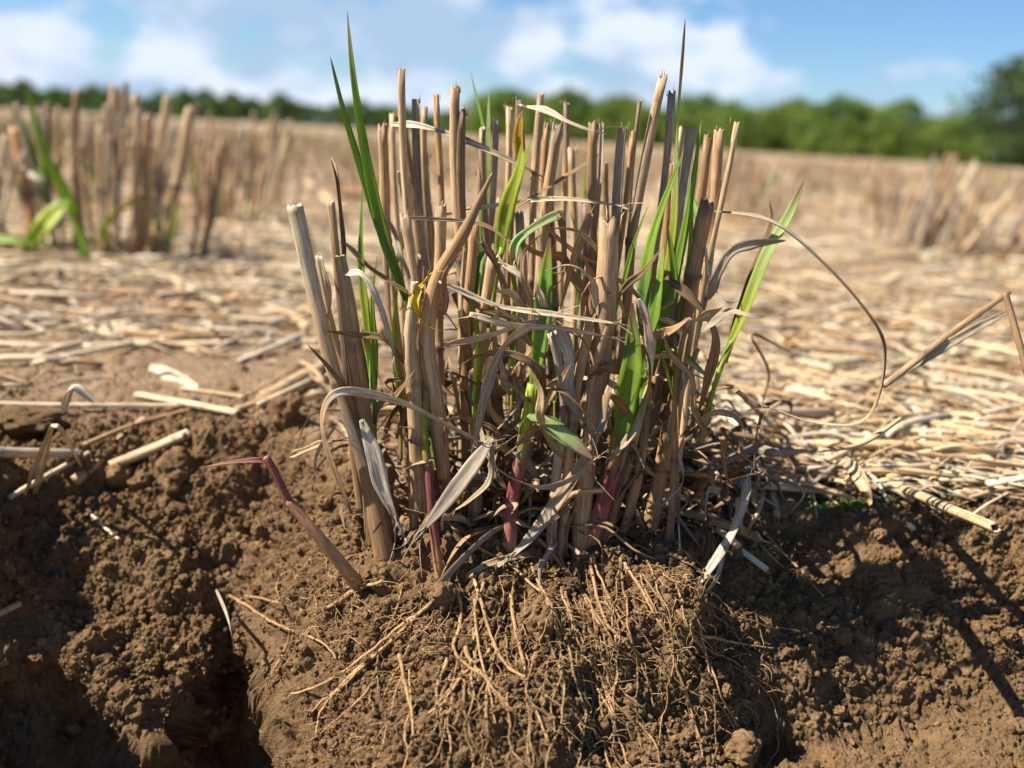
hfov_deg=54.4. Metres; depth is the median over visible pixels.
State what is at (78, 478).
broken straw
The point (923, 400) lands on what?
broken straw
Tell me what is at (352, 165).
stubble clump
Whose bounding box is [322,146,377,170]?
stubble clump
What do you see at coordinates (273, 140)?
stubble clump
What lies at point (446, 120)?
tree
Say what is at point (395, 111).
tree
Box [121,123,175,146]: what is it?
stubble clump
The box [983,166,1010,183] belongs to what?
stubble clump
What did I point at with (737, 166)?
stubble clump
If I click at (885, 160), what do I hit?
stubble clump
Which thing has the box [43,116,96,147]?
stubble clump
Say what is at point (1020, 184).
stubble clump
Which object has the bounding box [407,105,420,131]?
tree
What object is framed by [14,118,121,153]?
stubble clump
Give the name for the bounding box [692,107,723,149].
tree
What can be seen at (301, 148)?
stubble clump
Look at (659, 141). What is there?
tree
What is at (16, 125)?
stubble clump
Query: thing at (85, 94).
tree
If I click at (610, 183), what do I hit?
stubble clump
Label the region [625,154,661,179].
stubble clump
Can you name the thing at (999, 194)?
stubble clump
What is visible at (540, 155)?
stubble clump
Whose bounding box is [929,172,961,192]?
stubble clump
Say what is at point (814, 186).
stubble clump
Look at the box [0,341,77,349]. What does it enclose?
broken straw
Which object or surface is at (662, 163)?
stubble clump
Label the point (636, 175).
stubble clump
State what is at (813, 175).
stubble clump
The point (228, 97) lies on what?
tree
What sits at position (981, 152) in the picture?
tree
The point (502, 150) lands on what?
stubble clump
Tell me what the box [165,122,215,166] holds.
stubble clump
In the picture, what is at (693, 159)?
stubble clump
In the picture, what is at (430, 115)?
tree
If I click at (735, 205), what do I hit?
stubble clump
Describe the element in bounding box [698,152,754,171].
stubble clump
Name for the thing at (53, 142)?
stubble clump
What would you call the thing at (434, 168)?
stubble clump
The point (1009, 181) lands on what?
stubble clump
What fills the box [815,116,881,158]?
tree
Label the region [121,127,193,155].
stubble clump
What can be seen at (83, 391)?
dry leaf scrap
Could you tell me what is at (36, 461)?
dry leaf scrap
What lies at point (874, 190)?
stubble clump
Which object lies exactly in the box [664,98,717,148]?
tree
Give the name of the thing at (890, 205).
stubble clump
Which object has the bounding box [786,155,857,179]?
stubble clump
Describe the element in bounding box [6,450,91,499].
broken straw
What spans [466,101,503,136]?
tree
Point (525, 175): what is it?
stubble clump
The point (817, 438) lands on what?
broken straw
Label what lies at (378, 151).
stubble clump
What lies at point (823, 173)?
stubble clump
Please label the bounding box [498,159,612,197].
stubble clump
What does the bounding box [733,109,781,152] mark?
tree
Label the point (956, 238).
stubble clump
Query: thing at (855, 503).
moss
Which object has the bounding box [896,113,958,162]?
tree
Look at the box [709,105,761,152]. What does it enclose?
tree
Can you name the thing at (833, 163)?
stubble clump
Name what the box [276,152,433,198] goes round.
stubble clump
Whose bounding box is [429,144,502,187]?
stubble clump
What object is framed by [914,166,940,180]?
stubble clump
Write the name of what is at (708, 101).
tree
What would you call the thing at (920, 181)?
stubble clump
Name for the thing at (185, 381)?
dry leaf scrap
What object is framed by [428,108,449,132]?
tree
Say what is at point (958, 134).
tree
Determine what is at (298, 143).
stubble clump
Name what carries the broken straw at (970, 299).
on the ground
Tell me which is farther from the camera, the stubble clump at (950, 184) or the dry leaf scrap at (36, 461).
the stubble clump at (950, 184)
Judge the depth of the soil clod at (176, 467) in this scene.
0.76 m
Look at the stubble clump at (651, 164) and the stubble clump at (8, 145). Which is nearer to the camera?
the stubble clump at (8, 145)
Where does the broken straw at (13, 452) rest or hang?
on the ground
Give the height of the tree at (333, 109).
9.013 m
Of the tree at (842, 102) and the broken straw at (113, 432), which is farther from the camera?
the tree at (842, 102)
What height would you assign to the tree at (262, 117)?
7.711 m
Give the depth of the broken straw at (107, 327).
1.12 m
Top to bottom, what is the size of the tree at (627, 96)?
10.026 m
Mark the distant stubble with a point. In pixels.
(774, 164)
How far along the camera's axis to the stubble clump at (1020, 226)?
2.79 m
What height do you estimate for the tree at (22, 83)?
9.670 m
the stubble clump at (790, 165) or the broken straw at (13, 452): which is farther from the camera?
the stubble clump at (790, 165)
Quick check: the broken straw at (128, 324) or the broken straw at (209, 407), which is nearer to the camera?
the broken straw at (209, 407)
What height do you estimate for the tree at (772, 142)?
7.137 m
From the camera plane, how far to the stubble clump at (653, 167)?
8.40 m
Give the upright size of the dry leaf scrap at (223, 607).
0.024 m
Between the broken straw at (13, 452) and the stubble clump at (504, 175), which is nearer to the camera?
the broken straw at (13, 452)
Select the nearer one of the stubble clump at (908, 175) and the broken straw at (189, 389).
the broken straw at (189, 389)
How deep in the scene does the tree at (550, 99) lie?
177.16 m
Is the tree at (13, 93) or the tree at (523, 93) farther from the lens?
the tree at (13, 93)
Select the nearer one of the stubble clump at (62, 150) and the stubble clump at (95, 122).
the stubble clump at (62, 150)
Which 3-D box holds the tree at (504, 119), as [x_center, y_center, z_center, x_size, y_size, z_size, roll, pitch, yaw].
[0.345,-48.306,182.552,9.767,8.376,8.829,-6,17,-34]
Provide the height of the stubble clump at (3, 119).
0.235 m
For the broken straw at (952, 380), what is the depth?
1.10 m
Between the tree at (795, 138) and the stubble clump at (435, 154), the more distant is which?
the tree at (795, 138)
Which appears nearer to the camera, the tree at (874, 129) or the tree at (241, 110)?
the tree at (874, 129)
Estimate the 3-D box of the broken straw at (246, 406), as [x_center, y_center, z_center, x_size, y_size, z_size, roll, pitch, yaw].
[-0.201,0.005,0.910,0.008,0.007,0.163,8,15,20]
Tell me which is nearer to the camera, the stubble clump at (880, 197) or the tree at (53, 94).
the stubble clump at (880, 197)
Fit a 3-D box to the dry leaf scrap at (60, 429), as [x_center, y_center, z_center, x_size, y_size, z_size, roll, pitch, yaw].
[-0.318,0.045,0.716,0.009,0.054,0.068,1,14,-9]
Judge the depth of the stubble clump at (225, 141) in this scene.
5.93 m
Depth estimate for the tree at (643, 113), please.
159.09 m
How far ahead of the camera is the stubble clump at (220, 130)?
10.04 m
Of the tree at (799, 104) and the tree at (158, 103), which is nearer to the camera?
the tree at (799, 104)
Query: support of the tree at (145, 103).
on the ground
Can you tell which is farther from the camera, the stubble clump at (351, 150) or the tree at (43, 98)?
the tree at (43, 98)
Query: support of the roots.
on the ground
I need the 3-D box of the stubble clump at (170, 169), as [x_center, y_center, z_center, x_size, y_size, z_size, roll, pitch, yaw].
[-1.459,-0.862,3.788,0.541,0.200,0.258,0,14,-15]
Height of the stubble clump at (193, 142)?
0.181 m
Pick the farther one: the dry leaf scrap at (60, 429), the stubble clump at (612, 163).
the stubble clump at (612, 163)
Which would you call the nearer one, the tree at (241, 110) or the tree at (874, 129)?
the tree at (874, 129)
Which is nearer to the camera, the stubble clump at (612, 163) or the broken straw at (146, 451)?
the broken straw at (146, 451)
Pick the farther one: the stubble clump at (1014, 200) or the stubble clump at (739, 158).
the stubble clump at (739, 158)
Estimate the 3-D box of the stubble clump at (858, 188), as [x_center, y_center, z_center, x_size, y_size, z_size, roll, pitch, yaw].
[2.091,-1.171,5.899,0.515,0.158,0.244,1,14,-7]
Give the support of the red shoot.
on the ground
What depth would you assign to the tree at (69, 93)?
294.27 m
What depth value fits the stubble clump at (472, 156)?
8.14 m
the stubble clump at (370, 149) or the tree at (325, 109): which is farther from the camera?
the tree at (325, 109)
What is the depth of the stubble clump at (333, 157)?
5.88 m
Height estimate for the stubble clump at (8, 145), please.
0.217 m
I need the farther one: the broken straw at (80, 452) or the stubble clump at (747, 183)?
the stubble clump at (747, 183)
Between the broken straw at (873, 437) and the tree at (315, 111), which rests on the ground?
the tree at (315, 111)
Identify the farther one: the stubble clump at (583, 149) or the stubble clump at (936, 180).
the stubble clump at (583, 149)
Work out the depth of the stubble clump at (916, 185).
4.38 m
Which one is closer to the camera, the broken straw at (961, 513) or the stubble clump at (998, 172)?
the broken straw at (961, 513)
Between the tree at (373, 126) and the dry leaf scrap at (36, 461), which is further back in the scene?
the tree at (373, 126)
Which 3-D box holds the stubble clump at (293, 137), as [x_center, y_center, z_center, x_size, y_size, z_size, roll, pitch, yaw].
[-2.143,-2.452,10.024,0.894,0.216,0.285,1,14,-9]
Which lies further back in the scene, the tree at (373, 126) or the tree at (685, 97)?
the tree at (373, 126)
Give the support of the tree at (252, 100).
on the ground
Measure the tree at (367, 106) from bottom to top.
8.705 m
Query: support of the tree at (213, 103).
on the ground
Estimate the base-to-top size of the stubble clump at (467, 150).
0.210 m
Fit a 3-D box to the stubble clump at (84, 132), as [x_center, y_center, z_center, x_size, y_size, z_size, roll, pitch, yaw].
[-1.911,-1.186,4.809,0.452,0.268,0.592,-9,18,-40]
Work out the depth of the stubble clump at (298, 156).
6.16 m
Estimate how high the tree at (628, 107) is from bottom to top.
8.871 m
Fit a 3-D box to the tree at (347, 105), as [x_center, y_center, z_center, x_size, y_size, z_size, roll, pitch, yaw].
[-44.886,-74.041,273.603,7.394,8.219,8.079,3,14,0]
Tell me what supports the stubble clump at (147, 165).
on the ground
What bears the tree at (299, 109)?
on the ground
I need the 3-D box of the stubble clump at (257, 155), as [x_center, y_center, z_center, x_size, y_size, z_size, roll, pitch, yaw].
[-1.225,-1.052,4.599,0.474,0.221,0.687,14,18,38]
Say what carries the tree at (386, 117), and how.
on the ground
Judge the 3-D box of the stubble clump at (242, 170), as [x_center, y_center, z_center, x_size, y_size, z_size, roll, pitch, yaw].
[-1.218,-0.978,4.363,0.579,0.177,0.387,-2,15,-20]
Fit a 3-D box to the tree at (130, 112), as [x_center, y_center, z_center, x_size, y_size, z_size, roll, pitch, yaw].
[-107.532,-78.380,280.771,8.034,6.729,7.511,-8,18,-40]
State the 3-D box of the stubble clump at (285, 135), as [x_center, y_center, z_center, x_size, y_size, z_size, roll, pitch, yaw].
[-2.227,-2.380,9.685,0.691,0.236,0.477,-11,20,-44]
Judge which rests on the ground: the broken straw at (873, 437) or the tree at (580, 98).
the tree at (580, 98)
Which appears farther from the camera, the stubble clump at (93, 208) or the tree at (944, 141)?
the tree at (944, 141)
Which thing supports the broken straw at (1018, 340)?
on the ground
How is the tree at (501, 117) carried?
on the ground
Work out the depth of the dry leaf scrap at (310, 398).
0.86 m
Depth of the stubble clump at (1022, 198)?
4.92 m
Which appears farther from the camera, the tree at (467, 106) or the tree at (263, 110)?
the tree at (263, 110)
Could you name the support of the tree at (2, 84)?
on the ground
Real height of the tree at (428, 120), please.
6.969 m
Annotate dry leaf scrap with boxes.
[24,430,49,496]
[33,426,52,494]
[51,424,81,466]
[59,384,94,413]
[148,363,197,388]
[215,588,234,652]
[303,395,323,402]
[841,456,872,505]
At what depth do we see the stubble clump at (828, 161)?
11.63 m
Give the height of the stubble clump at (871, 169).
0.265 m
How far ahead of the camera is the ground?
0.68 m
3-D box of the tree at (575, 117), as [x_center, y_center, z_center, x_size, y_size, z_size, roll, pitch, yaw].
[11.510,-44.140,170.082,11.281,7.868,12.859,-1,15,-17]
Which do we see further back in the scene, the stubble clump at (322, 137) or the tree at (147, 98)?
the tree at (147, 98)
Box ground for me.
[0,108,1023,767]
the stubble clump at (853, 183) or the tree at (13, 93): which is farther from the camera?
the tree at (13, 93)
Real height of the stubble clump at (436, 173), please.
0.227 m
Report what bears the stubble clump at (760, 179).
on the ground
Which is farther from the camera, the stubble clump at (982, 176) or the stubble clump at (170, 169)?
the stubble clump at (982, 176)
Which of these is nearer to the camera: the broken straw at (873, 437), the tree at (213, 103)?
the broken straw at (873, 437)
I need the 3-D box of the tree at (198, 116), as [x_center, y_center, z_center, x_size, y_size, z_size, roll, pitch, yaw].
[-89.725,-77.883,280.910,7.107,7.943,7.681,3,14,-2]
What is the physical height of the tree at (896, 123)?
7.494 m
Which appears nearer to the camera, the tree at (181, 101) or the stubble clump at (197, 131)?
the stubble clump at (197, 131)
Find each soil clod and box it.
[0,404,69,436]
[103,462,132,488]
[154,446,199,496]
[268,392,303,430]
[430,579,456,610]
[721,729,762,767]
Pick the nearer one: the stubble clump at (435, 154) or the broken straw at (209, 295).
the broken straw at (209, 295)
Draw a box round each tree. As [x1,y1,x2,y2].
[0,82,11,108]
[0,82,27,109]
[7,77,38,109]
[26,88,43,109]
[36,84,69,111]
[36,90,51,109]
[57,86,71,111]
[60,89,72,111]
[72,88,94,112]
[83,82,101,113]
[88,90,109,113]
[97,85,109,103]
[128,95,146,115]
[139,97,152,114]
[142,96,160,115]
[148,88,171,117]
[161,94,179,118]
[170,86,198,118]
[186,96,207,119]
[190,86,219,119]
[202,94,225,120]
[218,90,243,121]
[227,97,253,121]
[243,95,262,122]
[255,100,285,123]
[257,101,268,122]
[264,90,298,124]
[282,98,304,125]
[294,101,316,125]
[300,104,328,126]
[317,105,334,126]
[326,101,343,127]
[335,99,354,128]
[346,98,376,128]
[363,106,380,129]
[372,102,388,129]
[378,105,397,130]
[389,107,410,130]
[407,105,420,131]
[411,111,432,130]
[427,112,434,132]
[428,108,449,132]
[440,109,449,130]
[459,91,489,135]
[466,86,513,129]
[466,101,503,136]
[474,85,525,137]
[485,104,515,136]
[490,99,526,137]
[501,92,552,139]
[505,88,533,129]
[513,95,570,138]
[524,90,570,137]
[542,85,604,142]
[543,102,606,142]
[578,93,630,143]
[587,93,649,143]
[601,91,646,144]
[601,98,665,146]
[611,102,664,146]
[654,108,693,147]
[655,92,705,147]
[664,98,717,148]
[676,90,723,147]
[691,97,757,150]
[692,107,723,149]
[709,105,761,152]
[724,104,795,153]
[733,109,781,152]
[739,102,806,154]
[744,115,799,154]
[771,95,809,154]
[780,102,837,156]
[788,110,847,156]
[791,94,828,142]
[800,91,875,158]
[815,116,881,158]
[834,97,879,158]
[855,95,940,161]
[855,118,908,159]
[857,110,925,160]
[872,124,936,161]
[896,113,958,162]
[899,117,979,164]
[906,115,946,162]
[929,114,980,162]
[936,112,994,164]
[943,51,1023,168]
[943,127,998,165]
[975,116,1018,166]
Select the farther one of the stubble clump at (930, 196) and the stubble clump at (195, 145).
the stubble clump at (195, 145)
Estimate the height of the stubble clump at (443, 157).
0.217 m
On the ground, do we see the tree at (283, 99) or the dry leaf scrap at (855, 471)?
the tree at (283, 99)
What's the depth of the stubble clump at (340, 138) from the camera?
9.60 m
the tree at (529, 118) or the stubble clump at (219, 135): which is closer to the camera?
the stubble clump at (219, 135)
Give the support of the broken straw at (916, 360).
on the broken straw at (956, 339)
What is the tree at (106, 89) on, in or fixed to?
on the ground
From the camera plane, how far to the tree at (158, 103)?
293.93 m
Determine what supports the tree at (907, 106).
on the ground
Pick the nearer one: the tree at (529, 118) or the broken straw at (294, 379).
the broken straw at (294, 379)
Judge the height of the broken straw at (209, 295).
0.019 m
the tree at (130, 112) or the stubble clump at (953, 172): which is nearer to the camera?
the stubble clump at (953, 172)
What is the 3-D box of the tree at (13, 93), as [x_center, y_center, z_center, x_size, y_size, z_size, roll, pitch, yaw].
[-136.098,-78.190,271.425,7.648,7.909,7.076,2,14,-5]
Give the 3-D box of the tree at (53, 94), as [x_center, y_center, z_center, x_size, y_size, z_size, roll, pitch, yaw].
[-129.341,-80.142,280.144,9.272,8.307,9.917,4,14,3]
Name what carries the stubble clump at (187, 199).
on the ground
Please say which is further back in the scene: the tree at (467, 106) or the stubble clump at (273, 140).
the tree at (467, 106)
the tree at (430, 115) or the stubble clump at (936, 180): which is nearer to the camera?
the stubble clump at (936, 180)
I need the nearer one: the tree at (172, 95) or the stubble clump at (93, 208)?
the stubble clump at (93, 208)
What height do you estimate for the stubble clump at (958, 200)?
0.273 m
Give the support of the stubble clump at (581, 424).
on the ground
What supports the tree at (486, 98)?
on the ground
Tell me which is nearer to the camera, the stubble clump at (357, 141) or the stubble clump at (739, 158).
the stubble clump at (357, 141)
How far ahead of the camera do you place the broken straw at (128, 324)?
1.14 m
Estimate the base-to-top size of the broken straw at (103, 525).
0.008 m
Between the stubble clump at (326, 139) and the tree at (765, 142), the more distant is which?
the tree at (765, 142)
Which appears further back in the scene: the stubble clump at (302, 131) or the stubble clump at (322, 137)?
the stubble clump at (322, 137)
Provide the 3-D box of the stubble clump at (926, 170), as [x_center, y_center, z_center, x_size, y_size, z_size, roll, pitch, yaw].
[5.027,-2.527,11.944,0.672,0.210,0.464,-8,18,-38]
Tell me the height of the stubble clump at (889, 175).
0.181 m
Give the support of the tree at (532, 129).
on the ground
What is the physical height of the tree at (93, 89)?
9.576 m
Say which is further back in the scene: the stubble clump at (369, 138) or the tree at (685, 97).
the tree at (685, 97)
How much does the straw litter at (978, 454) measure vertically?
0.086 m
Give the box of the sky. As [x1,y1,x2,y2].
[0,0,1023,140]
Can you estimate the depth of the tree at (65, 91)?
296.53 m
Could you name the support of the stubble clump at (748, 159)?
on the ground
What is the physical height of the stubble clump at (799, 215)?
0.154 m
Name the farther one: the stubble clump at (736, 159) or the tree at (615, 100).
the tree at (615, 100)
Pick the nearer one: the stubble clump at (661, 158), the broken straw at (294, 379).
the broken straw at (294, 379)
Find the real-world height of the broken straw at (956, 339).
0.052 m
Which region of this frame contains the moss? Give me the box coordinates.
[797,481,996,514]
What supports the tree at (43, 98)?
on the ground
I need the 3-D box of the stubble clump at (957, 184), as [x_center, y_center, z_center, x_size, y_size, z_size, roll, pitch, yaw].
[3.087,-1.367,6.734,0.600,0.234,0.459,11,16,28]
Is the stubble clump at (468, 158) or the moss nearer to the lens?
the moss
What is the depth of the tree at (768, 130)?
146.75 m
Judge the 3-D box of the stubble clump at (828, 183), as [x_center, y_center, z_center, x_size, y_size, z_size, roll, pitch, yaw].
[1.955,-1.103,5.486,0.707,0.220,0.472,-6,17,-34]
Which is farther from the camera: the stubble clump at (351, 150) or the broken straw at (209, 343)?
the stubble clump at (351, 150)
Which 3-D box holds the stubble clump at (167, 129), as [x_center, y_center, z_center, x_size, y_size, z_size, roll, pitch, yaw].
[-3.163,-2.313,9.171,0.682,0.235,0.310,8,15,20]
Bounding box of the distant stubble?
[0,108,1023,181]
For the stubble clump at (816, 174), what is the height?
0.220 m
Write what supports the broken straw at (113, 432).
on the ground
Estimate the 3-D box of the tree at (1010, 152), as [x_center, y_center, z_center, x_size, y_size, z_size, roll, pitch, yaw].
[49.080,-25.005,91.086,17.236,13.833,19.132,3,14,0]
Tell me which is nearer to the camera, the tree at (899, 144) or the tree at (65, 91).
the tree at (899, 144)
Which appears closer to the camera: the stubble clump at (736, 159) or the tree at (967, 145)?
the stubble clump at (736, 159)
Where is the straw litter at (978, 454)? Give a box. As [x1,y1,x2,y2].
[0,136,1023,574]
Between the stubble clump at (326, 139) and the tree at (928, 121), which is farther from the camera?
the tree at (928, 121)
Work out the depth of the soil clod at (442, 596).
0.58 m
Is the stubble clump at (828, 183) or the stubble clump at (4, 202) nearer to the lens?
the stubble clump at (4, 202)
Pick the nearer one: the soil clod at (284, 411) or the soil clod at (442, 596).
the soil clod at (442, 596)
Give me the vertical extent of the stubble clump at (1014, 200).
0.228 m
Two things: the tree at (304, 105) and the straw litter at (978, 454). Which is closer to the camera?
the straw litter at (978, 454)
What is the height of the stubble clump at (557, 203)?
0.195 m
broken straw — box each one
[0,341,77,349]
[0,401,187,407]
[0,446,81,457]
[0,600,22,616]
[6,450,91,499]
[35,312,196,351]
[60,450,83,459]
[69,416,147,484]
[82,408,198,446]
[83,338,316,349]
[88,512,119,539]
[108,429,192,466]
[120,322,189,343]
[121,251,227,306]
[133,391,241,416]
[180,386,248,398]
[229,187,287,226]
[234,374,328,410]
[256,361,324,398]
[303,179,348,212]
[735,390,783,432]
[782,418,859,452]
[818,417,901,452]
[879,310,1006,384]
[883,290,1010,387]
[883,297,994,304]
[896,483,1001,532]
[907,397,967,419]
[931,371,1011,404]
[1001,291,1023,373]
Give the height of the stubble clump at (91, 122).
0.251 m
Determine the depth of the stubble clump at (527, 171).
6.64 m
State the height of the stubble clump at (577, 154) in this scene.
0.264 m
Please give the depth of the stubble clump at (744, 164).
8.07 m
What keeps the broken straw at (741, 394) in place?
on the straw litter at (978, 454)
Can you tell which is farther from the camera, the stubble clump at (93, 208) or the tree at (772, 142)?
the tree at (772, 142)
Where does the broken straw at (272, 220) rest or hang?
on the ground
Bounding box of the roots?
[227,516,820,767]
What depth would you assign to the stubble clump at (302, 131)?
8.54 m
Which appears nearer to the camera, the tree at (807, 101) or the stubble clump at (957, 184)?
the stubble clump at (957, 184)
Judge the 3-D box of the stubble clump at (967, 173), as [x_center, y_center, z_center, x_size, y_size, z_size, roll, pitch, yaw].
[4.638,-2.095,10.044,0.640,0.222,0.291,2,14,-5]
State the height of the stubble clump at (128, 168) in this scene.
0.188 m
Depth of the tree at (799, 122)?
140.02 m
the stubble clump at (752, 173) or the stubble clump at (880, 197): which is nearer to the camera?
the stubble clump at (880, 197)
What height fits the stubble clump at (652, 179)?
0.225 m
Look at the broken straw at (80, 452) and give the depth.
0.75 m
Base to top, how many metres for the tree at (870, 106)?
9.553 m
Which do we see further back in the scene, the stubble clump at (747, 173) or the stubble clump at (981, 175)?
the stubble clump at (981, 175)
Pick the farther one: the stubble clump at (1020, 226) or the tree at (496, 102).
the tree at (496, 102)
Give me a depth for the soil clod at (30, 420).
0.78 m
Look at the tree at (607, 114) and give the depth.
163.34 m
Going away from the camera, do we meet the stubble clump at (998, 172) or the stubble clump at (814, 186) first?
the stubble clump at (814, 186)
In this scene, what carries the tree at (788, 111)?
on the ground
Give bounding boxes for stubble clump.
[0,82,315,265]
[0,112,11,130]
[0,119,34,147]
[0,120,27,248]
[3,122,67,186]
[4,139,130,213]
[6,113,88,167]
[6,116,64,140]
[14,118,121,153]
[40,132,173,182]
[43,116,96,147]
[44,112,128,151]
[51,113,178,164]
[60,130,190,179]
[65,111,370,226]
[79,116,99,131]
[91,115,124,131]
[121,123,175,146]
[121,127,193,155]
[123,128,347,205]
[151,122,199,150]
[152,120,178,142]
[152,133,205,160]
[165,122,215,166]
[166,142,295,179]
[171,129,280,161]
[177,123,205,136]
[195,123,237,144]
[195,124,240,152]
[205,122,240,148]
[209,130,324,176]
[227,10,886,767]
[255,128,329,153]
[255,131,316,153]
[255,134,325,163]
[256,132,336,161]
[257,130,326,149]
[264,127,319,148]
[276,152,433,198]
[282,129,347,153]
[289,138,360,169]
[297,141,444,185]
[307,131,340,149]
[308,138,359,159]
[310,130,334,143]
[311,154,431,192]
[315,132,347,150]
[319,143,465,188]
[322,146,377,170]
[324,130,376,156]
[336,146,377,162]
[342,128,388,153]
[370,137,399,163]
[399,140,478,175]
[411,144,473,166]
[428,143,478,180]
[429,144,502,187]
[444,144,476,157]
[444,144,478,162]
[449,149,559,176]
[465,159,575,204]
[466,148,475,164]
[466,164,609,211]
[478,138,512,165]
[498,145,558,174]
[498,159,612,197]
[527,141,562,167]
[530,140,608,175]
[538,149,658,198]
[540,149,636,181]
[559,159,659,187]
[561,142,584,163]
[576,150,656,193]
[603,156,638,177]
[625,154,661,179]
[625,155,660,176]
[634,155,661,173]
[648,161,782,203]
[650,151,680,172]
[652,155,691,175]
[658,155,766,179]
[661,149,701,173]
[680,153,782,191]
[696,171,863,228]
[697,157,804,197]
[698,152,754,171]
[706,149,798,213]
[708,160,783,188]
[723,186,872,227]
[724,153,760,167]
[727,157,763,178]
[735,159,841,209]
[775,155,815,173]
[785,166,834,179]
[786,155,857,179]
[789,160,841,188]
[791,160,851,187]
[792,160,840,182]
[793,156,840,175]
[808,158,890,189]
[811,158,849,178]
[817,164,934,202]
[818,176,911,204]
[821,169,903,193]
[828,171,955,208]
[838,175,892,195]
[840,185,944,232]
[845,155,890,186]
[856,160,876,175]
[857,176,1014,227]
[859,169,936,214]
[861,158,920,182]
[871,168,920,185]
[875,152,1023,260]
[879,166,910,183]
[887,196,1013,246]
[896,172,938,189]
[903,171,958,189]
[910,164,938,179]
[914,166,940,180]
[921,165,1006,199]
[923,166,960,179]
[925,167,1001,202]
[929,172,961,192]
[949,167,1010,186]
[953,216,1023,249]
[956,165,1019,189]
[958,165,993,186]
[971,176,1017,204]
[976,171,1023,209]
[978,167,1014,186]
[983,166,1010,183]
[989,174,1022,216]
[990,170,1023,194]
[995,177,1023,211]
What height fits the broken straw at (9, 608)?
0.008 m
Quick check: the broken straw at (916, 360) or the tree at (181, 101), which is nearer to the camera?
the broken straw at (916, 360)
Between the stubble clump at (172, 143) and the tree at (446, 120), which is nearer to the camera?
the stubble clump at (172, 143)
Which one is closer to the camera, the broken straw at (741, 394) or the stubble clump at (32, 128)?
the broken straw at (741, 394)
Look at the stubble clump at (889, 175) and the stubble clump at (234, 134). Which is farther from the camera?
the stubble clump at (889, 175)
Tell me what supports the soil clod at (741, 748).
on the ground
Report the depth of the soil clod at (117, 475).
0.76 m
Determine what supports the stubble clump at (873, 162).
on the ground
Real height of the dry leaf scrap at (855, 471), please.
0.063 m
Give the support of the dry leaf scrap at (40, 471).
on the ground
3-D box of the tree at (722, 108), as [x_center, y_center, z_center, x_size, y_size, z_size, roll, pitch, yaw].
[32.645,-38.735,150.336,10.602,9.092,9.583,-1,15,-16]
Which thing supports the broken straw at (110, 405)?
on the ground
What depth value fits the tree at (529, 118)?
172.39 m
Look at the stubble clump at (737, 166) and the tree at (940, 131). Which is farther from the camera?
the tree at (940, 131)
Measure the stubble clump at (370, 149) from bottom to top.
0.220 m
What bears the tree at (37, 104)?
on the ground
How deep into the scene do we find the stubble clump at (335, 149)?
7.42 m
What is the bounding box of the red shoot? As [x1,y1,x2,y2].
[205,455,362,589]
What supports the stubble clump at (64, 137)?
on the ground
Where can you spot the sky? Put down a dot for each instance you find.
(754, 52)
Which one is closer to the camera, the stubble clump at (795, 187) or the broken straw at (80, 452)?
the broken straw at (80, 452)
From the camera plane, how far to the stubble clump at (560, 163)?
6.03 m
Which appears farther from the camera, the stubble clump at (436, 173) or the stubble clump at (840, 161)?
the stubble clump at (840, 161)
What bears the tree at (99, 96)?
on the ground
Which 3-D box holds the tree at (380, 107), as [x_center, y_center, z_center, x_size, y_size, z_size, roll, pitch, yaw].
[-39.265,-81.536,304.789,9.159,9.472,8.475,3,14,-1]
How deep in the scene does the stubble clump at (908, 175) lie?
8.99 m
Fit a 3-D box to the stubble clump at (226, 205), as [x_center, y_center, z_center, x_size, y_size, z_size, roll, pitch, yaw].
[-0.653,-0.514,2.357,0.640,0.275,0.574,1,14,-9]
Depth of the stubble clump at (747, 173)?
4.38 m

